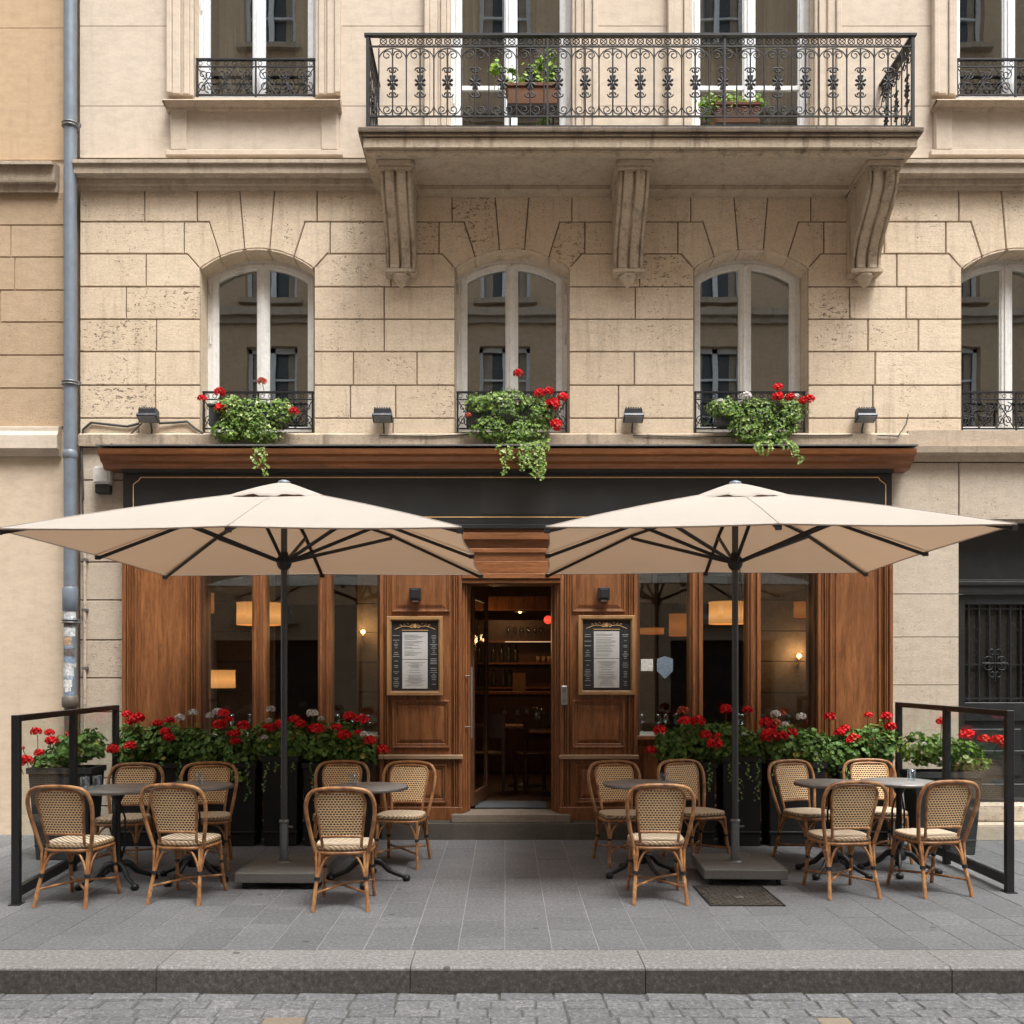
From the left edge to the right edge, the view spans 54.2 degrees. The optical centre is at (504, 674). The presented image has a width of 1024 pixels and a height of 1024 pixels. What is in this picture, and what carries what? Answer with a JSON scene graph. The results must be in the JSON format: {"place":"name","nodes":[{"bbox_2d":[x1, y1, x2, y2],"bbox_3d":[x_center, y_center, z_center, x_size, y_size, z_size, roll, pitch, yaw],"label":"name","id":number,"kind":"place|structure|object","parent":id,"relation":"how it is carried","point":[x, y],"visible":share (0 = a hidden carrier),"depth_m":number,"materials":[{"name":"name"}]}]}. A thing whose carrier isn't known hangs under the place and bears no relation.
{"place":"outdoors","nodes":[
{"label":"outdoors","id":0,"kind":"place"},
{"bbox_2d":[0,0,79,834],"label":"neighbouring house","id":1,"kind":"structure","parent":0,"point":[31,306],"depth_m":10.00,"materials":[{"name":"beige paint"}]},
{"bbox_2d":[0,835,1023,951],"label":"pavement","id":2,"kind":"structure","parent":0,"point":[504,908],"depth_m":6.88,"materials":[{"name":"grey stone"}]},
{"bbox_2d":[8,705,118,905],"bbox_3d":[-3.525,0.940,8.165,0.080,1.320,2.481,0,0,-6],"label":"glass screen","id":3,"kind":"object","parent":2,"relation":"on","point":[19,888],"visible":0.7,"depth_m":7.09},
{"bbox_2d":[26,765,106,859],"bbox_3d":[-3.833,1.200,8.750,0.558,0.800,0.336,0,0,0],"label":"planter","id":4,"kind":"object","parent":2,"relation":"on","point":[48,776],"visible":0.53,"depth_m":8.61,"materials":[{"name":"metal"}]},
{"bbox_2d":[22,727,117,774],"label":"geranium plant","id":5,"kind":"object","parent":4,"relation":"in","point":[86,750],"visible":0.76,"depth_m":8.66,"materials":[{"name":"green plant"}]},
{"bbox_2d":[25,785,121,908],"bbox_3d":[-3.027,1.175,7.077,0.490,0.857,0.552,0,0,6],"label":"rattan chair","id":6,"kind":"object","parent":2,"relation":"on","point":[61,809],"visible":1,"depth_m":6.89,"materials":[{"name":"wicker"}]},
{"bbox_2d":[74,783,158,890],"bbox_3d":[-2.960,1.230,7.640,0.610,0.739,0.610,0,0,0],"label":"bistro table","id":7,"kind":"object","parent":2,"relation":"on","point":[116,792],"visible":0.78,"depth_m":7.61,"materials":[{"name":"black metal"}]},
{"bbox_2d":[90,762,164,873],"bbox_3d":[-3.150,1.175,8.303,0.490,0.857,0.552,0,0,0],"label":"rattan chair","id":8,"kind":"object","parent":2,"relation":"on","point":[128,773],"visible":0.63,"depth_m":8.47,"materials":[{"name":"wicker"}]},
{"bbox_2d":[115,760,189,845],"bbox_3d":[-3.302,1.210,9.490,0.660,0.780,0.356,0,0,0],"label":"planter","id":9,"kind":"object","parent":2,"relation":"on","point":[170,769],"visible":0.18,"depth_m":9.33,"materials":[{"name":"black metal"}]},
{"bbox_2d":[107,709,210,781],"bbox_3d":[-3.260,0.699,9.434,0.932,0.770,0.527,0,0,0],"label":"geranium plant","id":10,"kind":"object","parent":9,"relation":"in","point":[164,744],"visible":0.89,"depth_m":9.35,"materials":[{"name":"green plant"}]},
{"bbox_2d":[139,783,227,905],"bbox_3d":[-2.282,1.175,7.178,0.490,0.857,0.552,0,0,6],"label":"rattan chair","id":11,"kind":"object","parent":2,"relation":"on","point":[174,807],"visible":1,"depth_m":6.99,"materials":[{"name":"wicker"}]},
{"bbox_2d":[157,781,233,886],"bbox_3d":[-2.440,1.230,7.840,0.610,0.739,0.610,0,0,-23],"label":"bistro table","id":12,"kind":"object","parent":2,"relation":"on","point":[189,860],"visible":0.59,"depth_m":7.80,"materials":[{"name":"metal"}]},
{"bbox_2d":[179,761,237,870],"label":"rattan chair","id":13,"kind":"object","parent":2,"relation":"on","point":[203,771],"visible":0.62,"depth_m":8.59,"materials":[{"name":"wicker"}]},
{"bbox_2d":[190,760,262,845],"bbox_3d":[-2.624,1.210,9.490,0.614,0.780,0.356,0,0,0],"label":"planter","id":14,"kind":"object","parent":2,"relation":"on","point":[246,827],"visible":0.45,"depth_m":9.33,"materials":[{"name":"black metal"}]},
{"bbox_2d":[182,708,258,800],"bbox_3d":[-2.701,0.738,9.430,0.734,0.861,0.511,0,0,0],"label":"geranium plant","id":15,"kind":"object","parent":14,"relation":"in","point":[219,748],"visible":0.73,"depth_m":9.34,"materials":[{"name":"green plant"}]},
{"bbox_2d":[0,480,482,887],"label":"parasol","id":16,"kind":"object","parent":2,"relation":"on","point":[283,528],"visible":0.99,"depth_m":7.87,"materials":[{"name":"fabric"}]},
{"bbox_2d":[260,755,303,845],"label":"planter","id":17,"kind":"object","parent":2,"relation":"on","point":[272,802],"visible":0.8,"depth_m":9.33,"materials":[{"name":"black metal"}]},
{"bbox_2d":[249,706,310,791],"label":"geranium plant","id":18,"kind":"object","parent":17,"relation":"in","point":[270,732],"visible":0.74,"depth_m":9.35,"materials":[{"name":"green plant"}]},
{"bbox_2d":[302,760,376,845],"bbox_3d":[-1.564,1.210,9.490,0.660,0.780,0.356,0,0,0],"label":"planter","id":19,"kind":"object","parent":2,"relation":"on","point":[308,780],"visible":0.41,"depth_m":9.33,"materials":[{"name":"black metal"}]},
{"bbox_2d":[291,709,388,800],"bbox_3d":[-1.571,0.742,9.432,0.952,0.857,0.533,0,0,0],"label":"geranium plant","id":20,"kind":"object","parent":19,"relation":"in","point":[339,742],"visible":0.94,"depth_m":9.34,"materials":[{"name":"green plant"}]},
{"bbox_2d":[304,786,376,911],"bbox_3d":[-1.119,1.175,6.977,0.490,0.857,0.552,0,0,-2],"label":"rattan chair","id":21,"kind":"object","parent":2,"relation":"on","point":[340,816],"visible":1,"depth_m":6.79,"materials":[{"name":"wicker"}]},
{"bbox_2d":[312,760,369,867],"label":"rattan chair","id":22,"kind":"object","parent":2,"relation":"on","point":[340,773],"visible":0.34,"depth_m":8.77,"materials":[{"name":"wicker"}]},
{"bbox_2d":[326,782,409,889],"bbox_3d":[-1.060,1.230,7.760,0.610,0.739,0.610,0,0,44],"label":"bistro table","id":23,"kind":"object","parent":2,"relation":"on","point":[373,788],"visible":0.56,"depth_m":7.74,"materials":[{"name":"metal"}]},
{"bbox_2d":[374,760,436,869],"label":"rattan chair","id":24,"kind":"object","parent":2,"relation":"on","point":[413,776],"visible":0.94,"depth_m":8.66,"materials":[{"name":"wicker"}]},
{"bbox_2d":[587,760,652,868],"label":"rattan chair","id":25,"kind":"object","parent":2,"relation":"on","point":[607,772],"visible":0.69,"depth_m":8.71,"materials":[{"name":"wicker"}]},
{"bbox_2d":[603,779,679,882],"bbox_3d":[1.090,1.230,7.980,0.610,0.739,0.610,0,0,21],"label":"bistro table","id":26,"kind":"object","parent":2,"relation":"on","point":[629,784],"visible":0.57,"depth_m":7.93,"materials":[{"name":"metal"}]},
{"bbox_2d":[625,783,695,905],"bbox_3d":[1.089,1.175,7.177,0.490,0.857,0.552,0,0,2],"label":"rattan chair","id":27,"kind":"object","parent":2,"relation":"on","point":[660,808],"visible":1,"depth_m":6.99,"materials":[{"name":"wicker"}]},
{"bbox_2d":[658,760,716,845],"bbox_3d":[1.728,1.210,9.490,0.502,0.780,0.356,0,0,0],"label":"planter","id":28,"kind":"object","parent":2,"relation":"on","point":[708,833],"visible":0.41,"depth_m":9.33,"materials":[{"name":"black metal"}]},
{"bbox_2d":[645,704,741,791],"bbox_3d":[1.784,0.675,9.440,0.944,0.816,0.538,0,0,0],"label":"geranium plant","id":29,"kind":"object","parent":28,"relation":"in","point":[706,748],"visible":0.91,"depth_m":9.35,"materials":[{"name":"green plant"}]},
{"bbox_2d":[657,759,730,865],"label":"rattan chair","id":30,"kind":"object","parent":2,"relation":"on","point":[683,772],"visible":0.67,"depth_m":8.86,"materials":[{"name":"wicker"}]},
{"bbox_2d":[692,885,785,906],"bbox_3d":[1.680,1.606,7.240,0.524,0.028,0.650,0,0,0],"label":"drain cover","id":31,"kind":"object","parent":2,"relation":"on","point":[736,895],"visible":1,"depth_m":7.22,"materials":[{"name":"metal"}]},
{"bbox_2d":[716,756,763,845],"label":"planter","id":32,"kind":"object","parent":2,"relation":"on","point":[749,810],"visible":0.77,"depth_m":9.33,"materials":[{"name":"black metal"}]},
{"bbox_2d":[709,706,777,800],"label":"geranium plant","id":33,"kind":"object","parent":32,"relation":"in","point":[747,747],"visible":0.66,"depth_m":9.33,"materials":[{"name":"green plant"}]},
{"bbox_2d":[544,480,1018,884],"bbox_3d":[1.825,0.029,7.930,3.019,3.142,3.006,0,0,2],"label":"parasol","id":34,"kind":"object","parent":2,"relation":"on","point":[735,527],"visible":1,"depth_m":7.90,"materials":[{"name":"fabric"}]},
{"bbox_2d":[760,760,827,845],"bbox_3d":[2.727,1.210,9.490,0.558,0.780,0.356,0,0,0],"label":"planter","id":35,"kind":"object","parent":2,"relation":"on","point":[792,831],"visible":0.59,"depth_m":9.34,"materials":[{"name":"black metal"}]},
{"bbox_2d":[751,709,847,791],"bbox_3d":[2.839,0.701,9.436,0.998,0.766,0.520,0,0,0],"label":"geranium plant","id":36,"kind":"object","parent":35,"relation":"in","point":[791,741],"visible":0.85,"depth_m":9.34,"materials":[{"name":"green plant"}]},
{"bbox_2d":[767,759,843,866],"bbox_3d":[2.612,1.175,8.641,0.490,0.857,0.552,0,0,-20],"label":"rattan chair","id":37,"kind":"object","parent":2,"relation":"on","point":[787,775],"visible":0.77,"depth_m":8.78,"materials":[{"name":"wicker"}]},
{"bbox_2d":[793,779,872,879],"bbox_3d":[2.630,1.230,8.020,0.610,0.739,0.610,0,0,-2],"label":"bistro table","id":38,"kind":"object","parent":2,"relation":"on","point":[842,858],"visible":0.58,"depth_m":7.98,"materials":[{"name":"metal"}]},
{"bbox_2d":[802,780,887,899],"bbox_3d":[2.472,1.175,7.347,0.490,0.857,0.552,0,0,-5],"label":"rattan chair","id":39,"kind":"object","parent":2,"relation":"on","point":[853,806],"visible":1,"depth_m":7.16,"materials":[{"name":"wicker"}]},
{"bbox_2d":[828,761,890,845],"bbox_3d":[3.353,1.210,9.490,0.502,0.780,0.356,0,0,0],"label":"planter","id":40,"kind":"object","parent":2,"relation":"on","point":[883,834],"visible":0.25,"depth_m":9.34,"materials":[{"name":"black metal"}]},
{"bbox_2d":[830,711,899,778],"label":"geranium plant","id":41,"kind":"object","parent":40,"relation":"in","point":[856,743],"visible":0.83,"depth_m":9.35,"materials":[{"name":"green plant"}]},
{"bbox_2d":[842,758,913,863],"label":"rattan chair","id":42,"kind":"object","parent":2,"relation":"on","point":[862,770],"visible":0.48,"depth_m":8.94,"materials":[{"name":"wicker"}]},
{"bbox_2d":[857,777,942,878],"bbox_3d":[3.200,1.230,8.120,0.610,0.739,0.610,0,0,-25],"label":"bistro table","id":43,"kind":"object","parent":2,"relation":"on","point":[899,786],"visible":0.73,"depth_m":8.09,"materials":[{"name":"metal"}]},
{"bbox_2d":[886,780,979,898],"bbox_3d":[3.144,1.175,7.398,0.490,0.857,0.552,0,0,-10],"label":"rattan chair","id":44,"kind":"object","parent":2,"relation":"on","point":[946,804],"visible":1,"depth_m":7.21,"materials":[{"name":"wicker"}]},
{"bbox_2d":[900,769,984,854],"bbox_3d":[3.929,1.230,9.000,0.619,0.740,0.336,0,0,0],"label":"planter","id":45,"kind":"object","parent":2,"relation":"on","point":[912,794],"visible":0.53,"depth_m":8.87,"materials":[{"name":"metal"}]},
{"bbox_2d":[895,716,1003,771],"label":"geranium plant","id":46,"kind":"object","parent":45,"relation":"in","point":[927,749],"visible":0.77,"depth_m":8.91,"materials":[{"name":"green plant"}]},
{"bbox_2d":[895,702,1017,893],"bbox_3d":[3.745,0.930,8.480,0.080,1.340,2.341,0,0,2],"label":"glass screen","id":47,"kind":"object","parent":2,"relation":"on","point":[948,855],"visible":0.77,"depth_m":7.68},
{"bbox_2d":[0,993,1023,1023],"bbox_3d":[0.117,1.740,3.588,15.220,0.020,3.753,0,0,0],"label":"road","id":48,"kind":"structure","parent":0,"point":[507,1008],"depth_m":5.21,"materials":[{"name":"stone"}]},
{"bbox_2d":[980,798,1023,798],"bbox_3d":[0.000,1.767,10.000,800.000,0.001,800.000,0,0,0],"label":"ground","id":49,"kind":"structure","parent":0,"point":[999,798],"depth_m":14.31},
{"bbox_2d":[0,950,1023,993],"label":"kerb","id":50,"kind":"structure","parent":49,"relation":"on","point":[645,960],"depth_m":5.60,"materials":[{"name":"stone"}]},
{"bbox_2d":[0,970,1023,994],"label":"kerb face","id":51,"kind":"object","parent":50,"relation":"attached to","point":[454,982],"visible":0.79,"depth_m":5.46},
{"bbox_2d":[72,0,1023,839],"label":"stone building","id":52,"kind":"structure","parent":49,"relation":"on","point":[336,220],"depth_m":10.00,"materials":[{"name":"stone"}]},
{"bbox_2d":[61,0,80,739],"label":"drainpipe","id":53,"kind":"object","parent":52,"relation":"attached to","point":[71,126],"visible":0.97,"depth_m":9.83,"materials":[{"name":"metal"}]},
{"bbox_2d":[81,552,88,764],"bbox_3d":[-4.190,0.125,9.976,0.056,2.850,0.048,0,0,0],"label":"conduit","id":54,"kind":"object","parent":52,"relation":"attached to","point":[84,559],"visible":0.67,"depth_m":9.96,"materials":[{"name":"metal"}]},
{"bbox_2d":[93,466,113,494],"bbox_3d":[-3.990,-1.935,9.935,0.170,0.270,0.130,0,0,0],"label":"security box","id":55,"kind":"object","parent":52,"relation":"attached to","point":[103,480],"visible":0.9,"depth_m":9.89,"materials":[{"name":"white plastic"}]},
{"bbox_2d":[80,420,203,513],"bbox_3d":[-3.623,-1.920,9.966,1.239,1.241,0.055,0,0,0],"label":"wall cable","id":56,"kind":"object","parent":52,"relation":"attached to","point":[116,425],"depth_m":9.97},
{"bbox_2d":[136,407,159,433],"bbox_3d":[-3.530,-2.506,9.919,0.200,0.278,0.177,0,0,0],"label":"floodlight","id":57,"kind":"object","parent":52,"relation":"attached to","point":[147,415],"visible":1,"depth_m":9.85,"materials":[{"name":"metal"}]},
{"bbox_2d":[207,403,288,429],"bbox_3d":[-2.525,-2.547,9.865,0.770,0.215,0.190,0,0,0],"label":"window box","id":58,"kind":"object","parent":52,"relation":"attached to","point":[214,417],"visible":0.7,"depth_m":9.78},
{"bbox_2d":[197,377,299,476],"bbox_3d":[-2.500,-2.401,9.791,0.998,0.998,0.404,0,0,0],"label":"trailing plant","id":59,"kind":"object","parent":58,"relation":"in","point":[253,421],"visible":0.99,"depth_m":9.72,"materials":[{"name":"green plant"}]},
{"bbox_2d":[196,0,315,96],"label":"window","id":60,"kind":"structure","parent":52,"relation":"in","point":[259,59],"depth_m":10.13,"materials":[{"name":"white paint"}]},
{"bbox_2d":[202,260,313,431],"bbox_3d":[-2.480,-3.352,10.194,1.140,1.825,0.311,0,0,0],"label":"window","id":61,"kind":"structure","parent":52,"relation":"in","point":[263,268],"depth_m":10.25,"materials":[{"name":"grey paint"}]},
{"bbox_2d":[372,407,392,433],"bbox_3d":[-1.210,-2.506,9.919,0.200,0.278,0.177,0,0,0],"label":"floodlight","id":62,"kind":"object","parent":52,"relation":"attached to","point":[382,415],"visible":1,"depth_m":9.85,"materials":[{"name":"metal"}]},
{"bbox_2d":[95,444,918,839],"bbox_3d":[0.019,-0.309,10.323,7.952,3.838,1.336,0,0,0],"label":"wooden shopfront","id":63,"kind":"object","parent":52,"relation":"attached to","point":[491,508],"visible":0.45,"depth_m":9.87,"materials":[{"name":"brown wood"}]},
{"bbox_2d":[387,616,442,695],"bbox_3d":[-0.886,-0.187,9.836,0.552,0.778,0.043,0,0,0],"label":"menu case","id":64,"kind":"object","parent":63,"relation":"attached to","point":[414,655],"visible":1,"depth_m":9.84,"materials":[{"name":"brown wood"}]},
{"bbox_2d":[409,588,420,601],"bbox_3d":[-0.879,-0.784,9.799,0.110,0.133,0.118,0,0,0],"label":"wall lamp","id":65,"kind":"object","parent":63,"relation":"attached to","point":[414,594],"visible":1,"depth_m":9.75,"materials":[{"name":"black metal"}]},
{"bbox_2d":[471,589,487,805],"bbox_3d":[-0.270,0.231,10.594,0.040,2.225,0.800,0,0,10],"label":"door","id":66,"kind":"structure","parent":63,"relation":"in","point":[480,794],"depth_m":10.60,"materials":[{"name":"brown wood"}]},
{"bbox_2d":[598,587,609,601],"bbox_3d":[0.968,-0.789,9.799,0.110,0.133,0.118,0,0,0],"label":"wall lamp","id":67,"kind":"object","parent":63,"relation":"attached to","point":[603,594],"visible":1,"depth_m":9.75,"materials":[{"name":"black metal"}]},
{"bbox_2d":[578,615,634,694],"bbox_3d":[1.000,-0.195,9.836,0.562,0.783,0.043,0,0,0],"label":"menu case","id":68,"kind":"object","parent":63,"relation":"attached to","point":[606,654],"visible":1,"depth_m":9.84,"materials":[{"name":"brown wood"}]},
{"bbox_2d":[641,659,652,670],"bbox_3d":[1.417,-0.100,9.978,0.120,0.120,0.002,0,0,0],"label":"window sticker","id":69,"kind":"object","parent":63,"relation":"attached to","point":[646,664],"depth_m":9.98,"materials":[{"name":"white paper"}]},
{"bbox_2d":[657,656,672,678],"bbox_3d":[1.596,-0.075,9.978,0.160,0.229,0.002,0,0,0],"label":"window sticker","id":70,"kind":"object","parent":63,"relation":"attached to","point":[664,667],"depth_m":9.98,"materials":[{"name":"blue plastic"}]},
{"bbox_2d":[211,529,805,808],"bbox_3d":[0.025,-0.195,13.741,7.950,3.210,7.119,0,0,0],"label":"dining room","id":71,"kind":"object","parent":52,"relation":"attached to","point":[783,643],"visible":0.23,"depth_m":13.00,"materials":[{"name":"stone"}]},
{"bbox_2d":[211,670,235,728],"bbox_3d":[-3.157,0.652,11.000,0.380,1.415,0.380,0,0,0],"label":"table lamp","id":72,"kind":"object","parent":71,"relation":"on","point":[222,678],"visible":0.52,"depth_m":10.85,"materials":[{"name":"brown fabric"}]},
{"bbox_2d":[236,601,280,625],"bbox_3d":[-2.755,-1.130,11.200,0.499,1.140,0.499,0,0,0],"label":"pendant lamp","id":73,"kind":"object","parent":71,"relation":"hanging from","point":[244,614],"visible":0.61,"depth_m":11.03,"materials":[{"name":"brown fabric"}]},
{"bbox_2d":[475,713,504,792],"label":"dining chair","id":74,"kind":"object","parent":71,"relation":"on","point":[496,725],"visible":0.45,"depth_m":11.55,"materials":[{"name":"brown wood"}]},
{"bbox_2d":[475,801,546,808],"bbox_3d":[0.062,1.357,10.465,0.742,0.018,0.510,0,0,0],"label":"doormat","id":75,"kind":"object","parent":71,"relation":"on","point":[511,805],"visible":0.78,"depth_m":10.33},
{"bbox_2d":[475,691,550,771],"bbox_3d":[0.350,0.795,14.220,2.200,1.130,0.560,0,0,0],"label":"bar counter","id":76,"kind":"object","parent":71,"relation":"on","point":[520,703],"visible":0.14,"depth_m":14.00,"materials":[{"name":"brown wood"}]},
{"bbox_2d":[513,673,525,690],"bbox_3d":[0.200,0.099,14.100,0.180,0.260,0.020,0,0,0],"label":"card sign","id":77,"kind":"object","parent":76,"relation":"on","point":[519,681],"visible":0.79,"depth_m":14.09,"materials":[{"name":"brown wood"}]},
{"bbox_2d":[475,619,550,690],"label":"back shelves","id":78,"kind":"object","parent":71,"relation":"on","point":[531,645],"visible":0.38,"depth_m":15.34,"materials":[{"name":"brown wood"}]},
{"bbox_2d":[505,724,541,787],"bbox_3d":[0.250,0.990,12.300,0.700,0.750,0.600,0,0,0],"label":"dining table","id":79,"kind":"object","parent":71,"relation":"on","point":[520,784],"visible":0.48,"depth_m":12.18,"materials":[{"name":"brown wood"}]},
{"bbox_2d":[514,713,550,793],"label":"dining chair","id":80,"kind":"object","parent":71,"relation":"on","point":[533,721],"visible":0.69,"depth_m":11.51,"materials":[{"name":"brown wood"}]},
{"bbox_2d":[529,728,550,796],"bbox_3d":[0.620,0.990,11.350,0.700,0.750,0.600,0,0,0],"label":"dining table","id":81,"kind":"object","parent":71,"relation":"on","point":[544,730],"visible":0.2,"depth_m":11.20,"materials":[{"name":"brown wood"}]},
{"bbox_2d":[640,627,663,633],"bbox_3d":[1.793,-1.100,12.200,0.299,1.200,0.299,0,0,0],"label":"pendant lamp","id":82,"kind":"object","parent":71,"relation":"hanging from","point":[653,630],"visible":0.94,"depth_m":12.07,"materials":[{"name":"brown fabric"}]},
{"bbox_2d":[669,613,685,635],"bbox_3d":[2.135,-1.088,12.200,0.274,1.224,0.274,0,0,0],"label":"pendant lamp","id":83,"kind":"object","parent":71,"relation":"hanging from","point":[677,624],"visible":0.67,"depth_m":12.08,"materials":[{"name":"brown"}]},
{"bbox_2d":[708,573,742,624],"bbox_3d":[2.542,-1.141,11.400,0.439,1.119,0.439,0,0,0],"label":"pendant lamp","id":84,"kind":"object","parent":71,"relation":"hanging from","point":[720,612],"visible":0.62,"depth_m":11.23,"materials":[{"name":"brown fabric"}]},
{"bbox_2d":[793,573,805,617],"bbox_3d":[3.582,-1.195,11.900,0.292,1.010,0.292,0,0,0],"label":"pendant lamp","id":85,"kind":"object","parent":71,"relation":"hanging from","point":[799,609],"visible":0.47,"depth_m":11.81,"materials":[{"name":"brown fabric"}]},
{"bbox_2d":[465,403,551,429],"bbox_3d":[0.035,-2.547,9.865,0.850,0.215,0.190,0,0,0],"label":"window box","id":86,"kind":"object","parent":52,"relation":"attached to","point":[470,421],"visible":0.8,"depth_m":9.78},
{"bbox_2d":[462,368,568,480],"bbox_3d":[0.095,-2.423,9.784,1.052,1.120,0.399,0,0,0],"label":"trailing plant","id":87,"kind":"object","parent":86,"relation":"in","point":[495,432],"visible":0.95,"depth_m":9.72,"materials":[{"name":"green plant"}]},
{"bbox_2d":[451,0,570,124],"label":"window","id":88,"kind":"structure","parent":52,"relation":"in","point":[510,6],"depth_m":10.15,"materials":[{"name":"white paint"}]},
{"bbox_2d":[456,260,567,431],"bbox_3d":[0.070,-3.352,10.194,1.140,1.825,0.311,0,0,0],"label":"window","id":89,"kind":"structure","parent":52,"relation":"in","point":[511,268],"depth_m":10.25,"materials":[{"name":"grey paint"}]},
{"bbox_2d":[506,83,558,124],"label":"balcony planter","id":90,"kind":"object","parent":52,"relation":"on","point":[523,100],"visible":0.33,"depth_m":9.50,"materials":[{"name":"ceramic"}]},
{"bbox_2d":[487,48,560,89],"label":"balcony plant","id":91,"kind":"object","parent":90,"relation":"on","point":[536,74],"visible":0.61,"depth_m":9.57,"materials":[{"name":"green plant"}]},
{"bbox_2d":[623,407,643,433],"bbox_3d":[1.270,-2.506,9.919,0.200,0.278,0.177,0,0,0],"label":"floodlight","id":92,"kind":"object","parent":52,"relation":"attached to","point":[633,415],"visible":1,"depth_m":9.85,"materials":[{"name":"metal"}]},
{"bbox_2d":[710,101,760,124],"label":"balcony planter","id":93,"kind":"object","parent":52,"relation":"on","point":[738,121],"visible":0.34,"depth_m":9.50,"materials":[{"name":"brown ceramic"}]},
{"bbox_2d":[693,90,769,123],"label":"balcony plant","id":94,"kind":"object","parent":93,"relation":"in","point":[713,100],"visible":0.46,"depth_m":9.54,"materials":[{"name":"green plant"}]},
{"bbox_2d":[633,434,852,437],"bbox_3d":[2.360,-2.375,9.933,2.180,0.030,0.014,0,0,0],"label":"wall cable","id":95,"kind":"object","parent":52,"relation":"attached to","point":[737,436],"depth_m":9.93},
{"bbox_2d":[694,260,805,431],"bbox_3d":[2.460,-3.352,10.194,1.140,1.825,0.311,0,0,0],"label":"window","id":96,"kind":"structure","parent":52,"relation":"in","point":[744,268],"depth_m":10.25,"materials":[{"name":"grey paint"}]},
{"bbox_2d":[692,0,808,124],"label":"window","id":97,"kind":"structure","parent":52,"relation":"in","point":[748,6],"depth_m":10.16,"materials":[{"name":"white paint"}]},
{"bbox_2d":[716,403,797,429],"bbox_3d":[2.475,-2.547,9.865,0.770,0.215,0.190,0,0,0],"label":"window box","id":98,"kind":"object","parent":52,"relation":"attached to","point":[723,422],"visible":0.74,"depth_m":9.78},
{"bbox_2d":[704,383,814,464],"bbox_3d":[2.485,-2.431,9.790,1.065,0.829,0.408,0,0,0],"label":"trailing plant","id":99,"kind":"object","parent":98,"relation":"in","point":[769,434],"visible":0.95,"depth_m":9.72,"materials":[{"name":"green plant"}]},
{"bbox_2d":[854,407,877,433],"bbox_3d":[3.570,-2.506,9.919,0.200,0.278,0.177,0,0,0],"label":"floodlight","id":100,"kind":"object","parent":52,"relation":"on","point":[863,415],"visible":1,"depth_m":9.85,"materials":[{"name":"metal"}]},
{"bbox_2d":[956,0,1023,96],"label":"window","id":101,"kind":"structure","parent":52,"relation":"in","point":[1008,66],"depth_m":10.13,"materials":[{"name":"white paint"}]},
{"bbox_2d":[959,523,1023,797],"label":"side door","id":102,"kind":"structure","parent":52,"relation":"in","point":[991,565],"depth_m":10.22,"materials":[{"name":"black paint"}]},
{"bbox_2d":[962,260,1023,429],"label":"window","id":103,"kind":"structure","parent":52,"relation":"in","point":[1004,269],"depth_m":10.25,"materials":[{"name":"grey paint"}]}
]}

